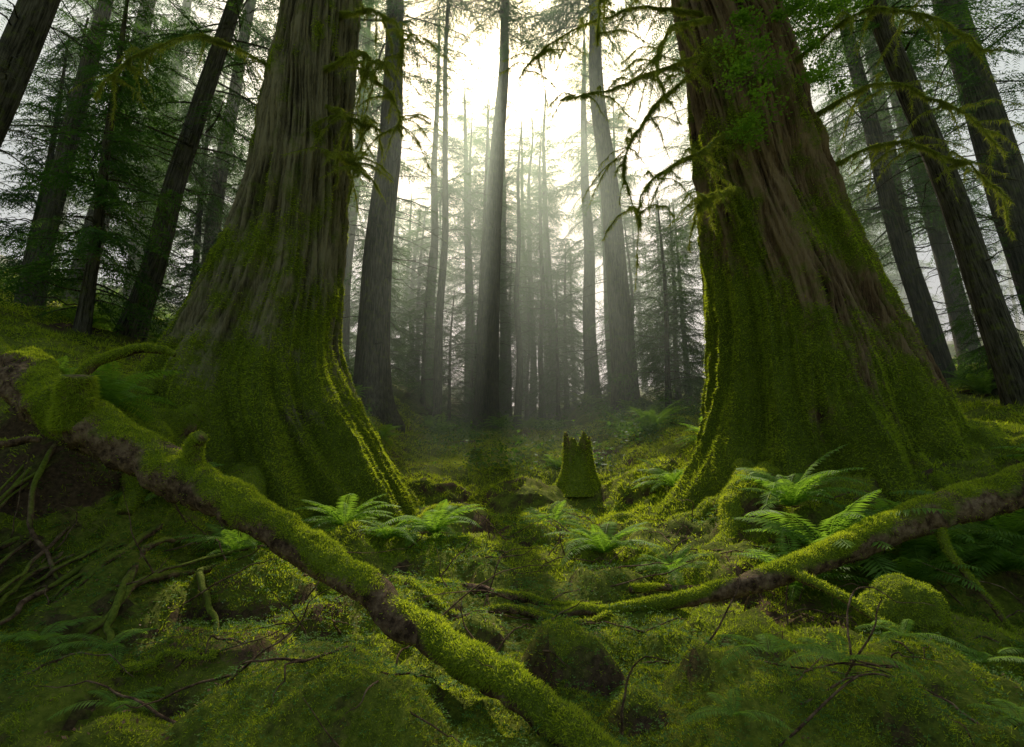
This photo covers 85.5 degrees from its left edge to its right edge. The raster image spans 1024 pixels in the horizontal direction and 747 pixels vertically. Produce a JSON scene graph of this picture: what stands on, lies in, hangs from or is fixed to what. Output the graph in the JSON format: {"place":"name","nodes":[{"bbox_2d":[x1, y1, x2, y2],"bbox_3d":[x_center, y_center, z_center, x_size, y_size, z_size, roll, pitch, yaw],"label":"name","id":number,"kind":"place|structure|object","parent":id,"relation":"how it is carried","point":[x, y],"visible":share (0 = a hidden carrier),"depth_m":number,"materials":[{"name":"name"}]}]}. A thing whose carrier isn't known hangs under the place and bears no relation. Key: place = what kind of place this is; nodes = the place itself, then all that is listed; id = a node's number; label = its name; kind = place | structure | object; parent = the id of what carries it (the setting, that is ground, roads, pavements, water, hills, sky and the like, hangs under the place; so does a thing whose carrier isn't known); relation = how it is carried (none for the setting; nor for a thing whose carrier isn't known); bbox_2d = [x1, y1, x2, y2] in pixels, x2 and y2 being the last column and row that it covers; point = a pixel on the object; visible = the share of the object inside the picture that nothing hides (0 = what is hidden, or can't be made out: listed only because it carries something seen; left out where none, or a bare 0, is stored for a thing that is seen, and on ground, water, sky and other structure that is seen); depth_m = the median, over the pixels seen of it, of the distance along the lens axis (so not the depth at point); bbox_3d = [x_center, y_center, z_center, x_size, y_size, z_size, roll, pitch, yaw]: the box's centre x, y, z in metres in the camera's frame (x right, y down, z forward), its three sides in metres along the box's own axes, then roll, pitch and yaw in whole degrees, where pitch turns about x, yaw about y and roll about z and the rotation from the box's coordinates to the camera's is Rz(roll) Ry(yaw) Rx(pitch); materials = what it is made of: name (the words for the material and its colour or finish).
{"place":"outdoors","nodes":[
{"label":"outdoors","id":0,"kind":"place"},
{"bbox_2d":[72,342,176,374],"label":"fallen branch","id":1,"kind":"object","parent":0,"point":[92,364],"visible":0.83,"depth_m":6.11,"materials":[{"name":"plant"}]},
{"bbox_2d":[0,255,1023,746],"bbox_3d":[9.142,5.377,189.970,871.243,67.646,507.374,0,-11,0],"label":"ground","id":2,"kind":"structure","parent":0,"point":[88,495],"depth_m":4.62,"materials":[{"name":"plant"}]},
{"bbox_2d":[0,616,102,653],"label":"bracken fern","id":3,"kind":"object","parent":2,"relation":"on","point":[35,637],"visible":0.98,"depth_m":4.08,"materials":[{"name":"green plant"}]},
{"bbox_2d":[0,35,128,297],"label":"young conifer","id":4,"kind":"object","parent":2,"relation":"on","point":[23,197],"visible":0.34,"depth_m":14.98,"materials":[{"name":"green plant"}]},
{"bbox_2d":[0,0,158,215],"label":"conifer tree","id":5,"kind":"object","parent":2,"relation":"on","point":[24,35],"visible":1,"depth_m":10.41,"materials":[{"name":"green plant"}]},
{"bbox_2d":[38,628,155,665],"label":"bracken fern","id":6,"kind":"object","parent":2,"relation":"on","point":[128,633],"visible":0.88,"depth_m":3.93,"materials":[{"name":"green plant"}]},
{"bbox_2d":[0,0,209,337],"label":"young conifer","id":7,"kind":"object","parent":2,"relation":"on","point":[104,199],"visible":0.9,"depth_m":12.04,"materials":[{"name":"green plant"}]},
{"bbox_2d":[0,0,211,309],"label":"conifer tree","id":8,"kind":"object","parent":2,"relation":"on","point":[100,13],"visible":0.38,"depth_m":15.04,"materials":[{"name":"green plant"}]},
{"bbox_2d":[47,686,165,719],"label":"bracken fern","id":9,"kind":"object","parent":2,"relation":"on","point":[112,704],"visible":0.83,"depth_m":3.34,"materials":[{"name":"green plant"}]},
{"bbox_2d":[56,361,184,422],"bbox_3d":[-5.024,0.271,6.663,1.700,0.671,1.736,-9,-16,4],"label":"sword fern","id":10,"kind":"object","parent":2,"relation":"on","point":[111,394],"visible":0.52,"depth_m":6.64,"materials":[{"name":"green plant"}]},
{"bbox_2d":[16,0,235,303],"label":"conifer tree","id":11,"kind":"object","parent":2,"relation":"on","point":[90,212],"visible":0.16,"depth_m":19.20,"materials":[{"name":"green plant"}]},
{"bbox_2d":[51,71,200,312],"bbox_3d":[-15.859,-7.671,24.089,5.811,12.740,5.492,-5,-12,26],"label":"young conifer","id":12,"kind":"object","parent":2,"relation":"on","point":[136,265],"visible":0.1,"depth_m":23.34,"materials":[{"name":"green plant"}]},
{"bbox_2d":[0,440,262,653],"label":"exposed roots","id":13,"kind":"object","parent":2,"relation":"on","point":[106,621],"visible":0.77,"depth_m":5.24,"materials":[{"name":"green plant"}]},
{"bbox_2d":[21,0,278,342],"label":"conifer tree","id":14,"kind":"object","parent":2,"relation":"on","point":[184,150],"visible":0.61,"depth_m":14.46,"materials":[{"name":"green plant"}]},
{"bbox_2d":[91,0,232,269],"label":"conifer tree","id":15,"kind":"object","parent":2,"relation":"on","point":[186,4],"visible":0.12,"depth_m":27.34,"materials":[{"name":"green plant"}]},
{"bbox_2d":[115,647,220,675],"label":"fallen branch","id":16,"kind":"object","parent":2,"relation":"on","point":[143,665],"visible":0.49,"depth_m":3.72,"materials":[{"name":"plant"}]},
{"bbox_2d":[126,86,246,323],"bbox_3d":[-11.554,-5.841,20.331,4.952,10.780,4.672,0,-11,0],"label":"young conifer","id":17,"kind":"object","parent":2,"relation":"on","point":[197,247],"visible":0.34,"depth_m":19.99,"materials":[{"name":"green plant"}]},
{"bbox_2d":[98,0,279,264],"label":"conifer tree","id":18,"kind":"object","parent":2,"relation":"on","point":[248,6],"visible":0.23,"depth_m":21.02,"materials":[{"name":"green plant"}]},
{"bbox_2d":[162,523,265,555],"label":"sword fern","id":19,"kind":"object","parent":2,"relation":"on","point":[234,541],"visible":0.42,"depth_m":5.99,"materials":[{"name":"green plant"}]},
{"bbox_2d":[62,0,556,601],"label":"giant cedar tree","id":20,"kind":"object","parent":2,"relation":"on","point":[262,388],"visible":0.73,"depth_m":9.73,"materials":[{"name":"green plant"}]},
{"bbox_2d":[0,345,628,746],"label":"fallen log","id":21,"kind":"object","parent":2,"relation":"on","point":[50,399],"visible":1,"depth_m":4.51,"materials":[{"name":"plant"}]},
{"bbox_2d":[293,493,400,528],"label":"sword fern","id":22,"kind":"object","parent":2,"relation":"on","point":[346,515],"visible":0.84,"depth_m":7.20,"materials":[{"name":"green plant"}]},
{"bbox_2d":[255,0,489,432],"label":"conifer tree","id":23,"kind":"object","parent":2,"relation":"on","point":[372,366],"visible":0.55,"depth_m":19.00,"materials":[{"name":"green plant"}]},
{"bbox_2d":[341,3,415,367],"bbox_3d":[-9.043,-13.033,33.234,6.870,28.389,6.756,3,-11,-13],"label":"conifer tree","id":24,"kind":"object","parent":2,"relation":"on","point":[352,240],"visible":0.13,"depth_m":31.87,"materials":[{"name":"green plant"}]},
{"bbox_2d":[349,189,408,376],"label":"young conifer","id":25,"kind":"object","parent":2,"relation":"on","point":[355,300],"visible":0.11,"depth_m":34.13,"materials":[{"name":"green plant"}]},
{"bbox_2d":[343,0,429,287],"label":"conifer tree","id":26,"kind":"object","parent":2,"relation":"on","point":[369,45],"visible":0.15,"depth_m":26.60,"materials":[{"name":"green plant"}]},
{"bbox_2d":[343,196,433,393],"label":"young conifer","id":27,"kind":"object","parent":2,"relation":"on","point":[395,341],"visible":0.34,"depth_m":25.93,"materials":[{"name":"green plant"}]},
{"bbox_2d":[350,519,427,546],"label":"sword fern","id":28,"kind":"object","parent":2,"relation":"on","point":[385,531],"visible":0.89,"depth_m":6.59,"materials":[{"name":"green plant"}]},
{"bbox_2d":[391,250,456,406],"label":"young conifer","id":29,"kind":"object","parent":2,"relation":"on","point":[412,353],"visible":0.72,"depth_m":27.69,"materials":[{"name":"green plant"}]},
{"bbox_2d":[390,205,464,384],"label":"young conifer","id":30,"kind":"object","parent":2,"relation":"on","point":[418,282],"visible":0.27,"depth_m":41.99,"materials":[{"name":"green plant"}]},
{"bbox_2d":[379,499,485,546],"bbox_3d":[-1.099,1.922,7.094,1.353,0.554,1.488,8,-19,-27],"label":"sword fern","id":31,"kind":"object","parent":2,"relation":"on","point":[436,525],"visible":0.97,"depth_m":7.01,"materials":[{"name":"green plant"}]},
{"bbox_2d":[393,16,484,393],"bbox_3d":[-4.682,-11.782,35.362,7.239,27.864,6.342,3,-11,-16],"label":"conifer tree","id":32,"kind":"object","parent":2,"relation":"on","point":[435,201],"visible":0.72,"depth_m":35.86,"materials":[{"name":"green plant"}]},
{"bbox_2d":[368,0,519,423],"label":"conifer tree","id":33,"kind":"object","parent":2,"relation":"on","point":[440,302],"visible":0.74,"depth_m":27.85,"materials":[{"name":"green plant"}]},
{"bbox_2d":[418,290,475,427],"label":"young conifer","id":34,"kind":"object","parent":2,"relation":"on","point":[447,399],"visible":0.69,"depth_m":28.45,"materials":[{"name":"green plant"}]},
{"bbox_2d":[432,287,501,426],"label":"young conifer","id":35,"kind":"object","parent":2,"relation":"on","point":[472,365],"visible":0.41,"depth_m":32.62,"materials":[{"name":"green plant"}]},
{"bbox_2d":[423,109,513,415],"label":"conifer tree","id":36,"kind":"object","parent":2,"relation":"on","point":[454,276],"visible":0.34,"depth_m":42.54,"materials":[{"name":"green plant"}]},
{"bbox_2d":[468,444,483,462],"bbox_3d":[-1.020,2.300,15.358,0.730,0.726,0.785,0,-11,0],"label":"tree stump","id":37,"kind":"object","parent":2,"relation":"on","point":[474,451],"visible":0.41,"depth_m":15.23,"materials":[{"name":"green plant"}]},
{"bbox_2d":[445,93,522,313],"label":"conifer tree","id":38,"kind":"object","parent":2,"relation":"on","point":[485,107],"visible":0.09,"depth_m":58.35,"materials":[{"name":"green plant"}]},
{"bbox_2d":[435,99,535,401],"bbox_3d":[-2.054,-7.818,38.503,7.720,24.866,7.289,1,-11,0],"label":"conifer tree","id":39,"kind":"object","parent":2,"relation":"on","point":[473,275],"visible":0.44,"depth_m":38.33,"materials":[{"name":"green plant"}]},
{"bbox_2d":[448,99,552,416],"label":"conifer tree","id":40,"kind":"object","parent":2,"relation":"on","point":[504,218],"visible":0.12,"depth_m":50.30,"materials":[{"name":"green plant"}]},
{"bbox_2d":[431,0,581,430],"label":"conifer tree","id":41,"kind":"object","parent":2,"relation":"on","point":[486,400],"visible":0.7,"depth_m":28.58,"materials":[{"name":"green plant"}]},
{"bbox_2d":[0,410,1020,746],"bbox_3d":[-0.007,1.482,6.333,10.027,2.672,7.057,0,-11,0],"label":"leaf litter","id":42,"kind":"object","parent":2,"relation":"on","point":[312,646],"visible":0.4,"depth_m":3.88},
{"bbox_2d":[0,421,1023,746],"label":"clover patch","id":43,"kind":"object","parent":2,"relation":"on","point":[462,687],"visible":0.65,"depth_m":3.79,"materials":[{"name":"green plant"}]},
{"bbox_2d":[0,414,1023,746],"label":"fallen twigs","id":44,"kind":"object","parent":2,"relation":"on","point":[472,590],"depth_m":4.76,"materials":[{"name":"wood"}]},
{"bbox_2d":[47,267,985,473],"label":"shrubs","id":45,"kind":"object","parent":2,"relation":"on","point":[463,433],"visible":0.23,"depth_m":17.39,"materials":[{"name":"green plant"}]},
{"bbox_2d":[36,276,996,468],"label":"undergrowth","id":46,"kind":"object","parent":2,"relation":"on","point":[650,415],"visible":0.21,"depth_m":15.20,"materials":[{"name":"green plant"}]},
{"bbox_2d":[432,577,602,606],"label":"fallen branch","id":47,"kind":"object","parent":2,"relation":"on","point":[524,596],"visible":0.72,"depth_m":5.36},
{"bbox_2d":[14,1,1023,413],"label":"distant forest","id":48,"kind":"object","parent":2,"relation":"on","point":[896,279],"visible":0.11,"depth_m":52.68,"materials":[{"name":"green plant"}]},
{"bbox_2d":[470,118,567,428],"bbox_3d":[0.575,-6.226,33.772,5.058,20.642,4.903,-6,-13,29],"label":"conifer tree","id":49,"kind":"object","parent":2,"relation":"on","point":[517,287],"visible":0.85,"depth_m":33.72,"materials":[{"name":"green plant"}]},
{"bbox_2d":[505,118,538,383],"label":"conifer tree","id":50,"kind":"object","parent":2,"relation":"on","point":[522,186],"visible":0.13,"depth_m":62.99,"materials":[{"name":"green plant"}]},
{"bbox_2d":[499,254,548,416],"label":"young conifer","id":51,"kind":"object","parent":2,"relation":"on","point":[505,360],"visible":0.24,"depth_m":42.85,"materials":[{"name":"green plant"}]},
{"bbox_2d":[499,281,562,419],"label":"young conifer","id":52,"kind":"object","parent":2,"relation":"on","point":[526,385],"visible":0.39,"depth_m":37.54,"materials":[{"name":"green plant"}]},
{"bbox_2d":[500,111,574,414],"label":"conifer tree","id":53,"kind":"object","parent":2,"relation":"on","point":[528,202],"visible":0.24,"depth_m":46.12,"materials":[{"name":"green plant"}]},
{"bbox_2d":[500,121,580,421],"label":"conifer tree","id":54,"kind":"object","parent":2,"relation":"on","point":[542,238],"visible":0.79,"depth_m":37.00,"materials":[{"name":"green plant"}]},
{"bbox_2d":[512,124,581,407],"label":"conifer tree","id":55,"kind":"object","parent":2,"relation":"on","point":[551,169],"visible":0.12,"depth_m":53.40,"materials":[{"name":"green plant"}]},
{"bbox_2d":[518,500,580,527],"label":"sword fern","id":56,"kind":"object","parent":2,"relation":"on","point":[557,515],"visible":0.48,"depth_m":9.01,"materials":[{"name":"green plant"}]},
{"bbox_2d":[520,283,586,421],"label":"young conifer","id":57,"kind":"object","parent":2,"relation":"on","point":[556,377],"visible":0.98,"depth_m":31.52,"materials":[{"name":"green plant"}]},
{"bbox_2d":[509,89,601,415],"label":"conifer tree","id":58,"kind":"object","parent":2,"relation":"on","point":[549,255],"visible":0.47,"depth_m":41.63,"materials":[{"name":"green plant"}]},
{"bbox_2d":[529,246,606,407],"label":"young conifer","id":59,"kind":"object","parent":2,"relation":"on","point":[580,354],"visible":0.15,"depth_m":45.38,"materials":[{"name":"green plant"}]},
{"bbox_2d":[529,244,608,411],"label":"young conifer","id":60,"kind":"object","parent":2,"relation":"on","point":[572,327],"visible":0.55,"depth_m":37.00,"materials":[{"name":"green plant"}]},
{"bbox_2d":[554,431,602,496],"bbox_3d":[1.347,1.950,11.896,1.487,1.414,1.384,10,-15,-42],"label":"tree stump","id":61,"kind":"object","parent":2,"relation":"on","point":[578,475],"visible":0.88,"depth_m":11.55,"materials":[{"name":"green plant"}]},
{"bbox_2d":[495,0,667,414],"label":"conifer tree","id":62,"kind":"object","parent":2,"relation":"on","point":[620,322],"visible":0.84,"depth_m":24.57,"materials":[{"name":"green plant"}]},
{"bbox_2d":[532,32,640,402],"bbox_3d":[4.987,-10.457,35.159,6.877,26.470,6.025,-10,-15,43],"label":"conifer tree","id":63,"kind":"object","parent":2,"relation":"on","point":[588,225],"visible":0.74,"depth_m":34.54,"materials":[{"name":"green plant"}]},
{"bbox_2d":[543,521,664,567],"bbox_3d":[1.109,2.180,6.992,1.398,0.616,1.304,1,-11,-5],"label":"sword fern","id":64,"kind":"object","parent":2,"relation":"on","point":[595,541],"visible":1,"depth_m":6.86,"materials":[{"name":"green plant"}]},
{"bbox_2d":[563,47,657,391],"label":"conifer tree","id":65,"kind":"object","parent":2,"relation":"on","point":[597,205],"visible":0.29,"depth_m":40.23,"materials":[{"name":"green plant"}]},
{"bbox_2d":[587,289,645,399],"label":"young conifer","id":66,"kind":"object","parent":2,"relation":"on","point":[604,369],"visible":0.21,"depth_m":28.82,"materials":[{"name":"green plant"}]},
{"bbox_2d":[577,218,673,397],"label":"young conifer","id":67,"kind":"object","parent":2,"relation":"on","point":[630,271],"visible":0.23,"depth_m":31.10,"materials":[{"name":"green plant"}]},
{"bbox_2d":[610,199,704,414],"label":"young conifer","id":68,"kind":"object","parent":2,"relation":"on","point":[659,373],"visible":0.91,"depth_m":21.60,"materials":[{"name":"green plant"}]},
{"bbox_2d":[631,458,684,492],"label":"sword fern","id":69,"kind":"object","parent":2,"relation":"on","point":[669,477],"visible":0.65,"depth_m":10.17,"materials":[{"name":"green plant"}]},
{"bbox_2d":[627,581,700,593],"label":"fallen branch","id":70,"kind":"object","parent":2,"relation":"on","point":[642,587],"visible":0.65,"depth_m":5.67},
{"bbox_2d":[634,199,705,400],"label":"young conifer","id":71,"kind":"object","parent":2,"relation":"on","point":[684,309],"visible":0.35,"depth_m":27.81,"materials":[{"name":"green plant"}]},
{"bbox_2d":[639,5,702,328],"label":"conifer tree","id":72,"kind":"object","parent":2,"relation":"on","point":[681,196],"visible":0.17,"depth_m":27.74,"materials":[{"name":"green plant"}]},
{"bbox_2d":[636,198,705,395],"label":"young conifer","id":73,"kind":"object","parent":2,"relation":"on","point":[699,277],"visible":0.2,"depth_m":32.07,"materials":[{"name":"green plant"}]},
{"bbox_2d":[632,544,711,591],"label":"sword fern","id":74,"kind":"object","parent":2,"relation":"on","point":[673,566],"visible":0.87,"depth_m":6.18,"materials":[{"name":"green plant"}]},
{"bbox_2d":[607,0,831,319],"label":"conifer tree","id":75,"kind":"object","parent":2,"relation":"on","point":[672,38],"visible":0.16,"depth_m":22.61,"materials":[{"name":"green plant"}]},
{"bbox_2d":[681,688,791,730],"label":"bracken fern","id":76,"kind":"object","parent":2,"relation":"on","point":[724,709],"visible":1,"depth_m":2.99,"materials":[{"name":"green plant"}]},
{"bbox_2d":[498,0,1023,569],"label":"giant cedar tree","id":77,"kind":"object","parent":2,"relation":"on","point":[816,348],"visible":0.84,"depth_m":9.52,"materials":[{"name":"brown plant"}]},
{"bbox_2d":[717,633,849,666],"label":"bracken fern","id":78,"kind":"object","parent":2,"relation":"on","point":[782,647],"visible":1,"depth_m":3.36,"materials":[{"name":"green plant"}]},
{"bbox_2d":[543,462,1023,660],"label":"fallen log","id":79,"kind":"object","parent":2,"relation":"on","point":[985,498],"visible":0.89,"depth_m":5.33,"materials":[{"name":"plant"}]},
{"bbox_2d":[733,524,878,607],"bbox_3d":[3.035,2.042,5.989,1.408,0.741,1.318,-2,-11,10],"label":"sword fern","id":80,"kind":"object","parent":2,"relation":"on","point":[767,558],"visible":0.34,"depth_m":5.72,"materials":[{"name":"green plant"}]},
{"bbox_2d":[735,443,877,518],"bbox_3d":[3.586,1.412,7.016,1.798,0.889,1.690,-14,-12,39],"label":"sword fern","id":81,"kind":"object","parent":2,"relation":"on","point":[783,493],"visible":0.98,"depth_m":6.99,"materials":[{"name":"green plant"}]},
{"bbox_2d":[733,489,951,581],"bbox_3d":[3.535,1.805,6.175,2.277,1.043,2.204,-9,-14,39],"label":"sword fern","id":82,"kind":"object","parent":2,"relation":"on","point":[846,521],"visible":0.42,"depth_m":6.07,"materials":[{"name":"green plant"}]},
{"bbox_2d":[778,633,923,678],"bbox_3d":[2.270,1.897,3.704,0.798,0.146,0.783,-8,-14,36],"label":"bracken fern","id":83,"kind":"object","parent":2,"relation":"on","point":[831,637],"visible":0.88,"depth_m":3.66,"materials":[{"name":"green plant"}]},
{"bbox_2d":[792,0,986,326],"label":"conifer tree","id":84,"kind":"object","parent":2,"relation":"on","point":[886,124],"visible":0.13,"depth_m":21.94,"materials":[{"name":"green plant"}]},
{"bbox_2d":[853,572,951,639],"bbox_3d":[3.342,2.022,4.755,0.793,0.609,0.617,0,-11,0],"label":"mossy boulder","id":85,"kind":"object","parent":2,"relation":"on","point":[899,587],"visible":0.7,"depth_m":4.56,"materials":[{"name":"rock"},{"name":"moss"}]},
{"bbox_2d":[783,0,1023,405],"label":"conifer tree","id":86,"kind":"object","parent":2,"relation":"on","point":[1002,344],"visible":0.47,"depth_m":11.82,"materials":[{"name":"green plant"}]},
{"bbox_2d":[809,2,1002,364],"bbox_3d":[15.879,-11.633,22.728,7.337,24.865,7.705,-7,-11,-1],"label":"conifer tree","id":87,"kind":"object","parent":2,"relation":"on","point":[946,264],"visible":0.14,"depth_m":21.10,"materials":[{"name":"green plant"}]},
{"bbox_2d":[797,0,1021,384],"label":"conifer tree","id":88,"kind":"object","parent":2,"relation":"on","point":[923,310],"visible":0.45,"depth_m":17.23,"materials":[{"name":"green plant"}]},
{"bbox_2d":[855,619,976,654],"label":"bracken fern","id":89,"kind":"object","parent":2,"relation":"on","point":[901,633],"visible":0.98,"depth_m":4.01,"materials":[{"name":"green plant"}]},
{"bbox_2d":[811,0,1023,311],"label":"conifer tree","id":90,"kind":"object","parent":2,"relation":"on","point":[982,87],"visible":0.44,"depth_m":15.63,"materials":[{"name":"green plant"}]},
{"bbox_2d":[856,535,993,591],"bbox_3d":[4.270,2.015,5.811,1.648,0.815,1.549,-5,-12,-11],"label":"sword fern","id":91,"kind":"object","parent":2,"relation":"on","point":[912,574],"visible":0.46,"depth_m":5.70,"materials":[{"name":"green plant"}]},
{"bbox_2d":[836,498,1023,578],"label":"sword fern","id":92,"kind":"object","parent":2,"relation":"on","point":[957,536],"visible":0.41,"depth_m":5.93,"materials":[{"name":"green plant"}]},
{"bbox_2d":[890,490,1023,580],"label":"sword fern","id":93,"kind":"object","parent":2,"relation":"on","point":[1006,523],"visible":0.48,"depth_m":6.18,"materials":[{"name":"green plant"}]},
{"bbox_2d":[908,524,1023,574],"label":"sword fern","id":94,"kind":"object","parent":2,"relation":"on","point":[1015,562],"visible":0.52,"depth_m":5.92,"materials":[{"name":"green plant"}]},
{"bbox_2d":[933,190,1023,395],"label":"young conifer","id":95,"kind":"object","parent":2,"relation":"on","point":[973,356],"visible":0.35,"depth_m":13.51,"materials":[{"name":"green plant"}]},
{"bbox_2d":[957,647,1023,663],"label":"bracken fern","id":96,"kind":"object","parent":2,"relation":"on","point":[1003,658],"visible":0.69,"depth_m":4.23,"materials":[{"name":"green plant"}]},
{"bbox_2d":[967,698,1023,727],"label":"bracken fern","id":97,"kind":"object","parent":2,"relation":"on","point":[1006,705],"visible":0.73,"depth_m":3.42,"materials":[{"name":"green plant"}]},
{"bbox_2d":[989,444,1023,459],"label":"sword fern","id":98,"kind":"object","parent":2,"relation":"on","point":[1017,448],"visible":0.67,"depth_m":7.94,"materials":[{"name":"green plant"}]},
{"bbox_3d":[-5.324,1.920,4.612,1.648,1.268,1.183,0,-11,0],"label":"mossy boulder","id":99,"kind":"object","parent":2,"relation":"on","visible":0},
{"bbox_2d":[0,434,41,447],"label":"fallen branch","id":100,"kind":"object","parent":99,"relation":"on","point":[11,442],"visible":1,"depth_m":5.00,"materials":[{"name":"wood"}]},
{"bbox_2d":[0,0,1023,405],"label":"sky","id":101,"kind":"structure","parent":0,"point":[528,101],"materials":[{"name":"white"}]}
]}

